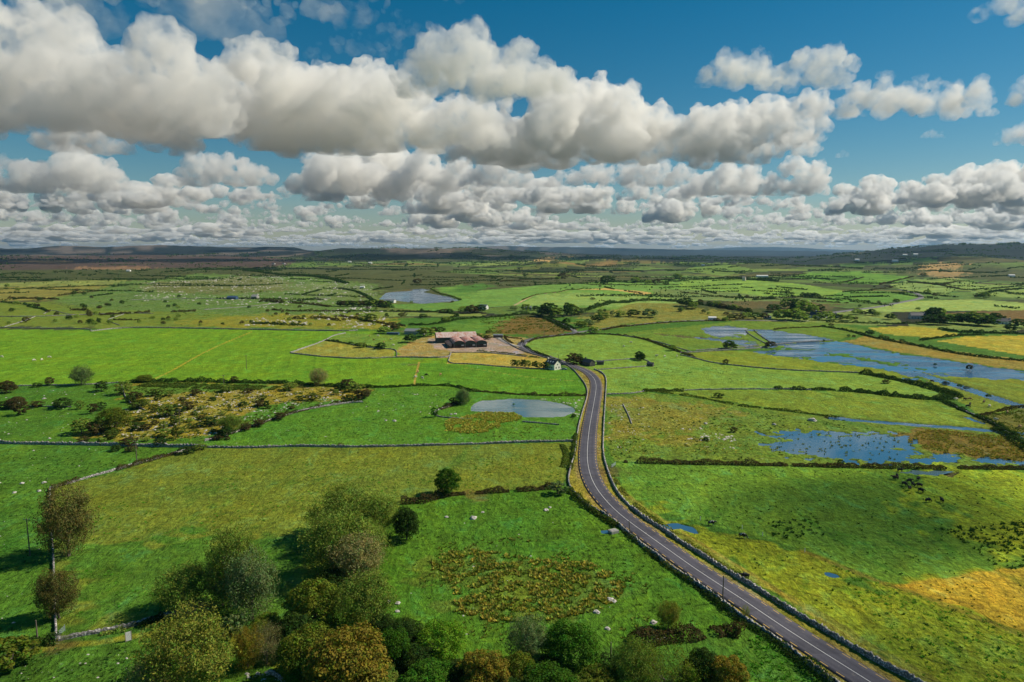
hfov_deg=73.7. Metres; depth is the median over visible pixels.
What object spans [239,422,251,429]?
bush
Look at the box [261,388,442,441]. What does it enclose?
tufts
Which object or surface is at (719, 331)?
flood water
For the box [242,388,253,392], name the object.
bush
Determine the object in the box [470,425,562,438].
rushes
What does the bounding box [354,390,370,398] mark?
bush
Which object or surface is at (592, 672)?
tree
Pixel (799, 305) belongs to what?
tree
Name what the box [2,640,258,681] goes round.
tufts
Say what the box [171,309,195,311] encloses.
hedge
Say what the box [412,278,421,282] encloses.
bush
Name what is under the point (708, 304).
hedge
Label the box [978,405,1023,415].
hedge
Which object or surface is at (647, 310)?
tree
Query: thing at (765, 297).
hedge
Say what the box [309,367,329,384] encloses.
tree
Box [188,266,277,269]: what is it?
hedge
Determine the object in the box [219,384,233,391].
bush
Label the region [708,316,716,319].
shed
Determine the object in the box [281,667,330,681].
tree
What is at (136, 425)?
bush
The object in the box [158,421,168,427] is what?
bush
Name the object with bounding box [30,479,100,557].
tree
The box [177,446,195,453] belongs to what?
bush
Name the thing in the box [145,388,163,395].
bush
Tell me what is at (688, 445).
rushes
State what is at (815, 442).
flood water
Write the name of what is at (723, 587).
utility pole
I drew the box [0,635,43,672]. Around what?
bush
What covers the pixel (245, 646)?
tree
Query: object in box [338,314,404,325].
hedge
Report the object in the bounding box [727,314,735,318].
bush
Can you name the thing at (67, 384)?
stone wall
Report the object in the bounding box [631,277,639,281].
bush
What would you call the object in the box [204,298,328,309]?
stone wall
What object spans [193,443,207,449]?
bush
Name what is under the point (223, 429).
bush
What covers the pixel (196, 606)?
tree
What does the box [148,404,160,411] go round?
bush
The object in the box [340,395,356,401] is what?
bush
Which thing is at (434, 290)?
hedge
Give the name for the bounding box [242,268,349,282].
hedge
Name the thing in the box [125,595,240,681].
tree
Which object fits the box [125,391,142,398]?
bush
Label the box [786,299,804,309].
tree
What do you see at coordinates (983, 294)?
bush
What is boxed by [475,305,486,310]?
bush
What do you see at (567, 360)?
bush
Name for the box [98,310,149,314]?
hedge
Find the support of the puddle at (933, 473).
on the ground
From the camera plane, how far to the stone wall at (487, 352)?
554.24 m
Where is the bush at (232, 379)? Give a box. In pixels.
[230,376,238,382]
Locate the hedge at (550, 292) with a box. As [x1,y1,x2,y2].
[521,288,582,299]
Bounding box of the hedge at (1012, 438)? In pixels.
[990,427,1023,451]
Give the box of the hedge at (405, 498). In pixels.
[400,488,465,504]
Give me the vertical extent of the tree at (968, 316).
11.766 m
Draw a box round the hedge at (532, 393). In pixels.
[471,388,585,395]
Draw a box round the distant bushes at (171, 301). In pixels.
[7,274,378,324]
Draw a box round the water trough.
[608,528,618,533]
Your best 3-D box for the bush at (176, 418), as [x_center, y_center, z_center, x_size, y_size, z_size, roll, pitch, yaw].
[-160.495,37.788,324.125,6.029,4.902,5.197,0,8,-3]
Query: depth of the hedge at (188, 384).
415.71 m
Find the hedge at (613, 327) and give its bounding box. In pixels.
[603,324,625,329]
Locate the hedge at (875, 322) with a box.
[826,319,932,323]
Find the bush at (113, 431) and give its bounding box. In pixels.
[102,429,122,438]
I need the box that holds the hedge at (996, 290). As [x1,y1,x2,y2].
[974,287,1023,296]
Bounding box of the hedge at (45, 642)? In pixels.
[17,631,61,649]
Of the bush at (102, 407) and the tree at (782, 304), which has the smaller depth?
the bush at (102, 407)
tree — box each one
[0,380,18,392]
[29,565,81,618]
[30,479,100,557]
[66,364,95,385]
[92,407,134,430]
[123,654,180,681]
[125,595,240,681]
[135,374,152,381]
[142,559,216,614]
[180,597,216,622]
[202,519,264,611]
[205,554,232,608]
[215,413,244,432]
[215,546,281,627]
[220,613,246,635]
[228,622,264,673]
[249,612,281,637]
[249,617,280,666]
[272,619,294,641]
[275,621,340,681]
[276,612,320,653]
[281,577,348,632]
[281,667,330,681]
[296,501,386,576]
[299,620,392,681]
[302,480,381,530]
[308,510,350,551]
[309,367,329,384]
[314,568,349,600]
[324,524,386,585]
[326,567,399,632]
[344,300,354,305]
[350,516,392,565]
[353,491,399,535]
[361,663,398,681]
[367,611,395,641]
[374,626,414,670]
[376,617,424,650]
[392,505,420,539]
[397,657,457,681]
[399,640,435,674]
[415,619,467,663]
[434,468,460,493]
[444,658,474,681]
[454,388,469,404]
[456,648,510,681]
[500,676,524,681]
[503,609,548,664]
[504,650,535,680]
[516,659,579,681]
[521,304,530,310]
[537,654,561,673]
[538,302,560,314]
[540,618,602,675]
[547,307,562,315]
[562,674,588,681]
[563,302,571,314]
[568,303,578,313]
[574,321,586,326]
[578,662,622,681]
[582,319,593,325]
[588,326,601,332]
[589,315,603,320]
[594,651,622,676]
[597,312,609,317]
[606,633,664,681]
[614,310,626,315]
[616,676,643,681]
[626,309,640,315]
[631,632,711,681]
[636,353,645,359]
[642,308,657,315]
[654,598,683,630]
[677,667,702,681]
[683,647,726,681]
[702,654,750,681]
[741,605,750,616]
[766,304,781,309]
[771,309,791,317]
[779,298,794,306]
[782,308,805,317]
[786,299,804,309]
[792,312,810,319]
[794,299,813,311]
[805,304,819,311]
[811,314,821,319]
[815,304,826,310]
[817,311,834,318]
[835,314,842,318]
[920,314,941,322]
[926,307,942,316]
[933,313,956,323]
[951,313,967,321]
[957,314,980,322]
[963,313,993,324]
[978,315,1000,324]
[988,313,1004,319]
[1004,324,1017,329]
[1008,318,1023,325]
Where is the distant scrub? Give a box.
[0,242,1023,304]
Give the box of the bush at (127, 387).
[114,381,132,393]
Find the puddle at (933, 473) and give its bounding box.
[894,470,952,475]
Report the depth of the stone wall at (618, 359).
518.67 m
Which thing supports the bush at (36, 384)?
on the ground
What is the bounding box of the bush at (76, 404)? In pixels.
[74,400,85,408]
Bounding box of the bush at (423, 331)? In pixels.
[416,327,434,335]
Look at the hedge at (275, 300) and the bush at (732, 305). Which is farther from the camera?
the hedge at (275, 300)
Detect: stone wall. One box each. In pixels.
[0,313,153,316]
[0,327,90,329]
[0,439,204,447]
[18,381,117,385]
[30,405,71,406]
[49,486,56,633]
[51,449,184,487]
[58,610,177,640]
[90,326,357,330]
[133,298,250,299]
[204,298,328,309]
[204,401,362,440]
[205,439,572,447]
[269,669,284,681]
[290,352,450,358]
[291,332,345,351]
[326,340,396,355]
[434,403,469,418]
[448,354,547,368]
[451,352,525,356]
[501,338,560,361]
[522,421,558,424]
[561,361,599,512]
[594,368,630,506]
[596,358,635,360]
[598,359,649,369]
[600,509,839,681]
[607,390,643,394]
[608,333,688,350]
[630,505,926,681]
[680,346,767,352]
[680,354,858,372]
[684,388,810,390]
[696,344,758,350]
[776,339,832,343]
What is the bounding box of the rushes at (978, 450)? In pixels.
[908,428,1023,460]
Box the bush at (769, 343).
[764,341,777,346]
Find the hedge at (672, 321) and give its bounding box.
[619,319,738,326]
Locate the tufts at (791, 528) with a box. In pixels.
[771,517,823,537]
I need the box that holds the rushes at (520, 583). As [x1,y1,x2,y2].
[429,549,625,621]
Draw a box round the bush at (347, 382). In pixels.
[340,378,354,386]
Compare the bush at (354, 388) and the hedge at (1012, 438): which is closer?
the hedge at (1012, 438)
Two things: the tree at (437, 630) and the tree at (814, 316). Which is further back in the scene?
the tree at (814, 316)
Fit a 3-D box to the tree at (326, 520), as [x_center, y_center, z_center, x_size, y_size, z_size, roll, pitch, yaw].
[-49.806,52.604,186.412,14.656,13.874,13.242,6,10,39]
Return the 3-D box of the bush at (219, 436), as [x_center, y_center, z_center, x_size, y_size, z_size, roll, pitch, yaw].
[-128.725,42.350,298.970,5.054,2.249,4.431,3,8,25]
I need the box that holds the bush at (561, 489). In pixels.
[547,481,569,493]
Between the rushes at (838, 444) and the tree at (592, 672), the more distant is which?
the rushes at (838, 444)
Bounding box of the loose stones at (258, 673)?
[245,670,275,681]
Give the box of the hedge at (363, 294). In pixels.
[338,287,375,299]
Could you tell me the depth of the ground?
285.98 m
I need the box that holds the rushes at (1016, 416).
[985,407,1023,435]
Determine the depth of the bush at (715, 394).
385.25 m
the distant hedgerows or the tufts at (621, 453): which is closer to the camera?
the tufts at (621, 453)
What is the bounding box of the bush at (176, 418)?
[168,415,180,425]
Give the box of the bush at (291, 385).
[281,382,297,390]
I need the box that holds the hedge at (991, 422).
[936,397,1023,442]
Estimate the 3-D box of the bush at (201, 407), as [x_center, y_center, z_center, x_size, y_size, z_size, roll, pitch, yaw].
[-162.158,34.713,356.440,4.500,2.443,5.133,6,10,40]
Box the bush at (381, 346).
[375,342,386,347]
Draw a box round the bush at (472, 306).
[466,305,477,311]
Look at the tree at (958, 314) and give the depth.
771.86 m
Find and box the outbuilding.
[582,357,595,366]
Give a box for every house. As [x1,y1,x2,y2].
[908,312,925,318]
[995,318,1010,323]
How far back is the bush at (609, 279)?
1656.74 m
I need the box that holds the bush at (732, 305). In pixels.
[728,304,739,308]
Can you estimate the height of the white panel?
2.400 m
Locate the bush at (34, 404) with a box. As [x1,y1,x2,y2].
[28,401,45,406]
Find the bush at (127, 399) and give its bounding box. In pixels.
[124,395,135,401]
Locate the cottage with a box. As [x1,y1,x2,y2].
[545,357,560,369]
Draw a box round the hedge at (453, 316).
[345,309,458,317]
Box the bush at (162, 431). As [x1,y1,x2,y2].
[155,428,172,435]
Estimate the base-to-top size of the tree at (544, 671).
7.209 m
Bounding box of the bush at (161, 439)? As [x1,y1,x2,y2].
[153,437,168,444]
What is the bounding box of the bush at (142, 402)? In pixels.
[127,399,146,408]
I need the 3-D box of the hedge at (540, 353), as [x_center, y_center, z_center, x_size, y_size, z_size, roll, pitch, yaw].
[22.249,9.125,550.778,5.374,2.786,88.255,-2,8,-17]
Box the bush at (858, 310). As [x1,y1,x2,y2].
[850,309,862,313]
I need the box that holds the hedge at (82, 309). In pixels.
[70,306,87,310]
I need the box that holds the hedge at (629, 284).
[578,283,677,284]
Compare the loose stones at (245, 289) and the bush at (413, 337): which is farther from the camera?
the loose stones at (245, 289)
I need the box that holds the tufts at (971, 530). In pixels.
[940,521,1023,568]
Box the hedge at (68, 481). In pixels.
[51,476,79,488]
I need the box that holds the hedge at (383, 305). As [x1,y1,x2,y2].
[376,303,393,307]
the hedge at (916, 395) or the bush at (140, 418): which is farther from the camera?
the hedge at (916, 395)
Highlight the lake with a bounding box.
[380,289,459,303]
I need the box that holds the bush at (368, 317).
[362,313,377,320]
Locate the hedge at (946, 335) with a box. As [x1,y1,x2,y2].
[919,332,984,340]
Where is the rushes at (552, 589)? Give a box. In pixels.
[420,536,696,639]
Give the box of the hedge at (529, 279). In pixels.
[499,277,564,281]
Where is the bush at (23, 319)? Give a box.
[22,317,30,321]
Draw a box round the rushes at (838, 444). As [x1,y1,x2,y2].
[757,429,910,460]
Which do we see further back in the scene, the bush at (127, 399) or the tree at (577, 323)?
the tree at (577, 323)
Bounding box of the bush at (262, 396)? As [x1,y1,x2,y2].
[255,395,266,399]
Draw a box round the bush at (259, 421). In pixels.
[252,419,266,426]
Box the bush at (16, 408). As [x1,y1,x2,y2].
[10,403,29,414]
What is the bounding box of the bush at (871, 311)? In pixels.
[866,309,875,314]
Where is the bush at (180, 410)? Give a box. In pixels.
[163,404,187,413]
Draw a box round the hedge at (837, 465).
[624,456,1023,469]
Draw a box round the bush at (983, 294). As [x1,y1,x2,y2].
[976,292,990,297]
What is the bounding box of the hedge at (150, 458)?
[116,445,193,470]
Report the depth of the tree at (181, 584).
154.66 m
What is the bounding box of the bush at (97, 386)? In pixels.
[93,381,108,390]
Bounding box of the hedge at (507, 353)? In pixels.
[477,349,539,357]
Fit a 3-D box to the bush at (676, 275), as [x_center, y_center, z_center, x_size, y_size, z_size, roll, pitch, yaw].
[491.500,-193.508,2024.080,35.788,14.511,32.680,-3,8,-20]
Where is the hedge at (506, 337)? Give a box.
[504,335,521,342]
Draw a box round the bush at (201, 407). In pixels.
[197,405,205,409]
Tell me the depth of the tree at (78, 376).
419.75 m
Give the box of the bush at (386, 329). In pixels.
[377,326,391,331]
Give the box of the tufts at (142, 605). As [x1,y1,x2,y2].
[63,456,558,626]
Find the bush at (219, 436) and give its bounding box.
[213,435,223,439]
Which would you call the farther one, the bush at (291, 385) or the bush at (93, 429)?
the bush at (291, 385)
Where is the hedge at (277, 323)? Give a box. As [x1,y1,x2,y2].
[251,321,305,325]
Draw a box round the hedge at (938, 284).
[906,280,965,289]
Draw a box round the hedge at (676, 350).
[602,333,694,356]
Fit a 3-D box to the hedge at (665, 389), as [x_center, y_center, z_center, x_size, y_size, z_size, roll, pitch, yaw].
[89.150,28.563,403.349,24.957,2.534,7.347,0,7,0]
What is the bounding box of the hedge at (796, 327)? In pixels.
[774,325,820,329]
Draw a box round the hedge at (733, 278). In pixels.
[680,277,778,281]
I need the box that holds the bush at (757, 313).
[752,312,762,317]
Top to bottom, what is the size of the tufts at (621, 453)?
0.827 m
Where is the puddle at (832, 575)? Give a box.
[824,572,838,577]
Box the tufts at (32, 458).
[0,449,180,633]
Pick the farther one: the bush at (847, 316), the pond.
the bush at (847, 316)
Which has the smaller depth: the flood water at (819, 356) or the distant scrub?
the flood water at (819, 356)
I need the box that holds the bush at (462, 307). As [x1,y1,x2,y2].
[457,306,471,311]
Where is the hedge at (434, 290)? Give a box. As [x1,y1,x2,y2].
[430,288,461,299]
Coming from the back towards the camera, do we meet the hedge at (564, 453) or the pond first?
the pond
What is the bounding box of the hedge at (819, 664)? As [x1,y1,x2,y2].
[691,583,834,681]
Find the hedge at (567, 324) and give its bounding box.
[540,314,575,328]
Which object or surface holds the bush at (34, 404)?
on the ground
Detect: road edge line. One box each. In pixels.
[541,336,843,676]
[560,359,883,678]
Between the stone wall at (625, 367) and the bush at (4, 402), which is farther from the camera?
the stone wall at (625, 367)
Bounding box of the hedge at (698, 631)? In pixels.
[627,620,745,646]
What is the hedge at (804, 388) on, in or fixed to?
on the ground
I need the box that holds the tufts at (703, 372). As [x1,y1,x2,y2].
[611,355,891,388]
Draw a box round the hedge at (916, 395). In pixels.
[839,386,963,399]
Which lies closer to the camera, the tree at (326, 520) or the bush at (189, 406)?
the tree at (326, 520)
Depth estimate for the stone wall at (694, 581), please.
157.67 m
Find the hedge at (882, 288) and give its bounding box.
[869,285,892,289]
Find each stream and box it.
[829,417,1022,437]
[903,371,1023,407]
[964,417,984,423]
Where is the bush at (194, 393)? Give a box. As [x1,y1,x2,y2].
[189,389,200,395]
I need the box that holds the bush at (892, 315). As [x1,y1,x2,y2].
[885,313,896,318]
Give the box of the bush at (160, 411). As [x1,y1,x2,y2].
[155,403,174,415]
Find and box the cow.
[739,572,749,576]
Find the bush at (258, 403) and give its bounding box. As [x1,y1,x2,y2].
[253,400,263,406]
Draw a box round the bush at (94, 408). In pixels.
[86,403,98,412]
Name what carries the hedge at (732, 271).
on the ground
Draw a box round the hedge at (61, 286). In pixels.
[1,284,120,288]
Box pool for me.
[661,523,697,533]
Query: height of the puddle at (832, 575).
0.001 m
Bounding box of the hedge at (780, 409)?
[644,389,839,417]
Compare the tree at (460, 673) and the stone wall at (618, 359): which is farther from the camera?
the stone wall at (618, 359)
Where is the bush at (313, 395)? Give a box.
[303,393,320,400]
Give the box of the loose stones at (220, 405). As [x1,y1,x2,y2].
[98,391,345,437]
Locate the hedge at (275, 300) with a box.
[259,298,284,302]
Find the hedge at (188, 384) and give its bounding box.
[137,381,280,390]
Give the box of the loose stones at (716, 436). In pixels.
[681,427,734,448]
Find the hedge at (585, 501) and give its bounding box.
[565,485,618,527]
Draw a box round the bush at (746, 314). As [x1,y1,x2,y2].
[742,312,752,317]
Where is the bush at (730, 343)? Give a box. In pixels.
[723,340,737,347]
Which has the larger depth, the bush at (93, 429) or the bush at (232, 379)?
the bush at (232, 379)
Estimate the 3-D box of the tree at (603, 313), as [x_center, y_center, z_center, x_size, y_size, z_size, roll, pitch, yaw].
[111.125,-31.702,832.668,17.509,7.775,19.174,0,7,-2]
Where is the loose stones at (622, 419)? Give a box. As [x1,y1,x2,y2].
[608,399,649,447]
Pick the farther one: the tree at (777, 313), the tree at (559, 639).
the tree at (777, 313)
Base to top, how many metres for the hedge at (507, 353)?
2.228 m
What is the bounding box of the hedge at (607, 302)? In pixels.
[573,297,677,313]
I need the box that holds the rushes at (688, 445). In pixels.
[609,418,754,455]
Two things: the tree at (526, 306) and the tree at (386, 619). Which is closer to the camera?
the tree at (386, 619)
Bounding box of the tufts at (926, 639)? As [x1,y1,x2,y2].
[833,565,1023,681]
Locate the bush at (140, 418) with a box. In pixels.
[133,414,146,420]
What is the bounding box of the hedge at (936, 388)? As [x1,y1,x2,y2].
[859,368,958,395]
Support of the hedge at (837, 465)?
on the ground
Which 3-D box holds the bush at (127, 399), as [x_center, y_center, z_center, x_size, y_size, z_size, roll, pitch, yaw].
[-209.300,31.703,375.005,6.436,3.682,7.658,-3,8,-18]
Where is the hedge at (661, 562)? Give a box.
[622,529,693,584]
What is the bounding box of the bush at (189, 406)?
[181,401,197,408]
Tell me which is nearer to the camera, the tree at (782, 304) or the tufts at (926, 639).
the tufts at (926, 639)
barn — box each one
[435,331,476,342]
[445,336,486,347]
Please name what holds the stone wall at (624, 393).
on the ground
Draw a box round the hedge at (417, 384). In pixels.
[369,383,472,390]
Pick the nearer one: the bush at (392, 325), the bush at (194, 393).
the bush at (194, 393)
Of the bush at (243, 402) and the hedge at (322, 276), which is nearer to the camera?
the bush at (243, 402)
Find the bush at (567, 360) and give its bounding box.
[564,356,581,363]
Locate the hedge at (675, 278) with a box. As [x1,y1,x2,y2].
[611,277,679,282]
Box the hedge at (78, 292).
[58,290,98,294]
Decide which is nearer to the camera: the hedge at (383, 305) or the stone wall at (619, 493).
the stone wall at (619, 493)
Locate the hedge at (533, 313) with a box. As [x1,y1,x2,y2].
[408,311,570,330]
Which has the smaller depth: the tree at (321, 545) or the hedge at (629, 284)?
the tree at (321, 545)
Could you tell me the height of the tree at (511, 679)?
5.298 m
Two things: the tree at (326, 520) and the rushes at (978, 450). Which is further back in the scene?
the rushes at (978, 450)
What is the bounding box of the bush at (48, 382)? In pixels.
[45,377,53,384]
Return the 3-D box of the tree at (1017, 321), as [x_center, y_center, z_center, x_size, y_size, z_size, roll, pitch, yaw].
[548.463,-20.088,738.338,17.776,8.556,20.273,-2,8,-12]
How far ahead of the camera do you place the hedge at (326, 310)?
941.96 m
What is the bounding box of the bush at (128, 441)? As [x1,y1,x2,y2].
[118,436,138,444]
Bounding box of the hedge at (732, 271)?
[712,270,752,271]
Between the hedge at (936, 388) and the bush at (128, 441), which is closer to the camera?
the bush at (128, 441)
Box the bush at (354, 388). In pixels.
[345,382,365,390]
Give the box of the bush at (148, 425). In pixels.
[139,423,151,429]
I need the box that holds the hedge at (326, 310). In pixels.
[270,308,343,311]
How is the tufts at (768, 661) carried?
on the ground
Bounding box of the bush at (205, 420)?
[196,416,216,425]
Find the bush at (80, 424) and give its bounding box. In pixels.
[69,418,92,434]
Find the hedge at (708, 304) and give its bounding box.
[677,300,746,310]
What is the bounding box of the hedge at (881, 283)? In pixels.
[879,276,914,284]
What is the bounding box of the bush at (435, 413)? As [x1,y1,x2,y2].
[430,407,438,416]
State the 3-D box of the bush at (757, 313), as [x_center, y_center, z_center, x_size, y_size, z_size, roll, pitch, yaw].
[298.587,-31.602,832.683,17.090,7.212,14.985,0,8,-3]
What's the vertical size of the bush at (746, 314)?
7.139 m
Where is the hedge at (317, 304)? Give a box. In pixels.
[290,301,330,306]
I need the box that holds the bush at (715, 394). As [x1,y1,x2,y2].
[713,393,724,397]
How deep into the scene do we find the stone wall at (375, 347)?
578.80 m
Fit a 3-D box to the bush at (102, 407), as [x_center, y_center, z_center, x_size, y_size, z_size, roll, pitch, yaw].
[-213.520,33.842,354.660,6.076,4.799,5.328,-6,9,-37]
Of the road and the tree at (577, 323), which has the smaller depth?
the road
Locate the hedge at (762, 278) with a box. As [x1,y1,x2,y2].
[757,277,779,280]
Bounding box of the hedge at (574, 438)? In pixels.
[567,433,577,469]
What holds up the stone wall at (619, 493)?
on the ground
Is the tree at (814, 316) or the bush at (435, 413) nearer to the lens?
the bush at (435, 413)
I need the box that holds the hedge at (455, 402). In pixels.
[439,400,458,409]
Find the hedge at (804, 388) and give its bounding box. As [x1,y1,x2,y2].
[773,385,835,390]
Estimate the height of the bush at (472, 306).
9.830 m
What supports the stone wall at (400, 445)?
on the ground
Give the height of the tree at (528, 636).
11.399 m
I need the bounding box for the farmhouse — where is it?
[808,312,818,318]
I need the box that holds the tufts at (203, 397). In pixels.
[92,386,363,438]
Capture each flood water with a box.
[695,337,755,347]
[702,326,749,337]
[749,329,829,348]
[754,348,918,379]
[754,429,1023,464]
[784,341,1023,380]
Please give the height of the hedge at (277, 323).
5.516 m
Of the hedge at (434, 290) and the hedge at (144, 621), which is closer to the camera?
the hedge at (144, 621)
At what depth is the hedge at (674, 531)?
202.41 m
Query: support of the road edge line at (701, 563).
on the road
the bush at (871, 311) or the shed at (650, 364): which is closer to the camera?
the shed at (650, 364)
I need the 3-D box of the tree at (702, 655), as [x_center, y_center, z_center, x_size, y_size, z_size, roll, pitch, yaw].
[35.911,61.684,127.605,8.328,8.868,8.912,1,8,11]
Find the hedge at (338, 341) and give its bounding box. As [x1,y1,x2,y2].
[325,339,379,347]
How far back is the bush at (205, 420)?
322.05 m
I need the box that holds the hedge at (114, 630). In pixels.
[99,626,126,635]
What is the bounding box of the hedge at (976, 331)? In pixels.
[937,327,1023,333]
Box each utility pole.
[23,518,30,555]
[722,575,723,598]
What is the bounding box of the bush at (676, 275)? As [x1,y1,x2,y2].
[671,273,682,277]
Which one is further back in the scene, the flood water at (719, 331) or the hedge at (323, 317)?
the hedge at (323, 317)
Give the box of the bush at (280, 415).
[274,412,285,419]
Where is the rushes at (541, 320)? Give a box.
[479,316,564,332]
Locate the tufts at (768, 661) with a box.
[726,636,818,681]
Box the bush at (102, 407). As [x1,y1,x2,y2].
[95,402,107,409]
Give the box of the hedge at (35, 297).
[7,296,59,298]
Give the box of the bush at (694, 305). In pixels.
[688,302,697,307]
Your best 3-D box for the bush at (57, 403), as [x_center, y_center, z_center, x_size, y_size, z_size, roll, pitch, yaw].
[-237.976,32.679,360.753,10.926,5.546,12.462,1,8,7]
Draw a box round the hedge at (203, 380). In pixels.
[126,376,371,387]
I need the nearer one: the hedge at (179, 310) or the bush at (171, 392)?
the bush at (171, 392)
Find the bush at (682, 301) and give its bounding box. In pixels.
[678,297,692,304]
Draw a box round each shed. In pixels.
[227,296,237,298]
[404,328,419,334]
[493,334,502,337]
[597,360,603,364]
[646,362,654,366]
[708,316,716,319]
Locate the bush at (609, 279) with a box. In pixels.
[600,276,615,282]
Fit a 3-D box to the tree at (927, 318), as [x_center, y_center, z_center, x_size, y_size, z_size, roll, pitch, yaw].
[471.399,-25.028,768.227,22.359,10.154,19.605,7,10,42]
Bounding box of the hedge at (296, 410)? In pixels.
[208,400,341,439]
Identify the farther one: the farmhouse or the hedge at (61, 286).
the hedge at (61, 286)
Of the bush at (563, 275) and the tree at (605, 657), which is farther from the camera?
the bush at (563, 275)
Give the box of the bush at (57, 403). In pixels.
[52,397,73,407]
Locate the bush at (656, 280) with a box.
[652,279,663,283]
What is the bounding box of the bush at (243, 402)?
[237,401,246,405]
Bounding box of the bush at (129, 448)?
[124,445,138,451]
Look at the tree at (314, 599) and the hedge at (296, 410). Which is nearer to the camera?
the tree at (314, 599)
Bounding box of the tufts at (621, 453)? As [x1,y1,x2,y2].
[609,402,882,459]
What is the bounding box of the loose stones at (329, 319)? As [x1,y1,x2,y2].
[244,306,389,327]
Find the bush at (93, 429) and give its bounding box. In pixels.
[85,421,107,434]
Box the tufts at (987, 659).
[634,468,1023,680]
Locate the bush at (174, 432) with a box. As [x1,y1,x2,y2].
[170,426,180,439]
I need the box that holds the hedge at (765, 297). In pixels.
[680,291,848,302]
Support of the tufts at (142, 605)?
on the ground
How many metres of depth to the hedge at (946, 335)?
659.96 m
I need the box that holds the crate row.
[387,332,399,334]
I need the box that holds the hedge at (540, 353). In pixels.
[524,345,561,360]
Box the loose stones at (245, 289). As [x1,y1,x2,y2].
[135,274,375,307]
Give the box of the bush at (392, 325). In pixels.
[383,323,397,329]
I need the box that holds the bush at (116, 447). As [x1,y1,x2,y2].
[110,444,120,451]
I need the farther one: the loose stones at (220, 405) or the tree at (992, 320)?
the tree at (992, 320)
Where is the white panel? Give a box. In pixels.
[125,631,131,641]
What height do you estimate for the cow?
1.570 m
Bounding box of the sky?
[0,0,1023,250]
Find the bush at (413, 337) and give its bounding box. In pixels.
[403,333,417,340]
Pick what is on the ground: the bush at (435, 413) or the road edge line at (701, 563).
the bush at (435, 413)
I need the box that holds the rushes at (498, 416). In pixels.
[444,411,522,433]
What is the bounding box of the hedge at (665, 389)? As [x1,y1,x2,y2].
[642,388,683,391]
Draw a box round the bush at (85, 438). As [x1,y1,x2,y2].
[76,436,89,441]
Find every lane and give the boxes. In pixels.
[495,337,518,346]
[577,320,800,332]
[833,289,923,312]
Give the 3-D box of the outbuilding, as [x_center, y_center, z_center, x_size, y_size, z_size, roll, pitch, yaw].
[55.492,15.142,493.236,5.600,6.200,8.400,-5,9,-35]
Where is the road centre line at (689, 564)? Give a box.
[521,334,869,681]
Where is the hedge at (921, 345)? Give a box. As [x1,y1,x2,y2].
[821,325,1023,360]
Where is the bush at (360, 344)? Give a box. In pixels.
[356,342,366,346]
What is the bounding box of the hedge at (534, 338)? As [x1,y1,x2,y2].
[527,333,601,341]
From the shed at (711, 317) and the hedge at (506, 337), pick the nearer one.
the hedge at (506, 337)
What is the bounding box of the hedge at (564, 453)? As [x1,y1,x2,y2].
[559,444,569,467]
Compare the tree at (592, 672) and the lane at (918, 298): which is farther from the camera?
the lane at (918, 298)
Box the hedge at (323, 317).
[289,315,340,320]
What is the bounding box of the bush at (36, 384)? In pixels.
[30,382,42,386]
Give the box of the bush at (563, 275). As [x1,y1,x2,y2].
[556,272,570,277]
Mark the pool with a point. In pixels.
(683, 527)
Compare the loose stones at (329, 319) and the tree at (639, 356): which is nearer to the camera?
the tree at (639, 356)
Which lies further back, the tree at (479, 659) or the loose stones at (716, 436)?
the loose stones at (716, 436)
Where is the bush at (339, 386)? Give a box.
[333,382,345,389]
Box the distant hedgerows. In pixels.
[0,242,1023,310]
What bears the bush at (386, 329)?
on the ground
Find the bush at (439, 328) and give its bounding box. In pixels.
[436,327,445,331]
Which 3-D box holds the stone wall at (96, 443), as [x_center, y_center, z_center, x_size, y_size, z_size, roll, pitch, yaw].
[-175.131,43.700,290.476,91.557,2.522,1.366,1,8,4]
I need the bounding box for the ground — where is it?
[0,243,1023,681]
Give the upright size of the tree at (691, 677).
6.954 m
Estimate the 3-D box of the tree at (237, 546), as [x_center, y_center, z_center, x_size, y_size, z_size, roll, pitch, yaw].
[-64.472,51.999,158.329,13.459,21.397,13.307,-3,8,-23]
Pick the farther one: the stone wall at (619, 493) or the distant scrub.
the distant scrub
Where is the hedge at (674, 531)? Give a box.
[611,474,748,579]
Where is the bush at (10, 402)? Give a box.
[3,396,27,407]
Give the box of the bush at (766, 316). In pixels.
[761,313,770,317]
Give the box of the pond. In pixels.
[471,399,574,416]
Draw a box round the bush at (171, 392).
[164,391,174,395]
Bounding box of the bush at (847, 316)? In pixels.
[842,315,853,319]
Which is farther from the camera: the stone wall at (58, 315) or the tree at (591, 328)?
the stone wall at (58, 315)
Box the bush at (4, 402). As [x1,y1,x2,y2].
[0,401,7,407]
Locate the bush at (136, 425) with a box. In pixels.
[130,422,146,429]
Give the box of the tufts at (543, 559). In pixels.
[387,491,690,634]
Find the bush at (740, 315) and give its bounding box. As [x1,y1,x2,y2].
[735,314,744,318]
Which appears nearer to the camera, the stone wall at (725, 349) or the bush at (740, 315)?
the stone wall at (725, 349)
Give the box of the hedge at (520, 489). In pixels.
[476,480,555,494]
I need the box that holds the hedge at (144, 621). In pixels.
[135,611,163,627]
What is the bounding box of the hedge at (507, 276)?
[479,275,534,278]
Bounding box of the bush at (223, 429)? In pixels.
[218,426,231,437]
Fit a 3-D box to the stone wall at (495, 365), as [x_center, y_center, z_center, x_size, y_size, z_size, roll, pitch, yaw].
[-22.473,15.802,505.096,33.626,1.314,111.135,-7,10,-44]
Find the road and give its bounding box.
[517,332,890,681]
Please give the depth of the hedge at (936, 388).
423.76 m
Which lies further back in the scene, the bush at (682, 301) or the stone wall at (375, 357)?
the bush at (682, 301)

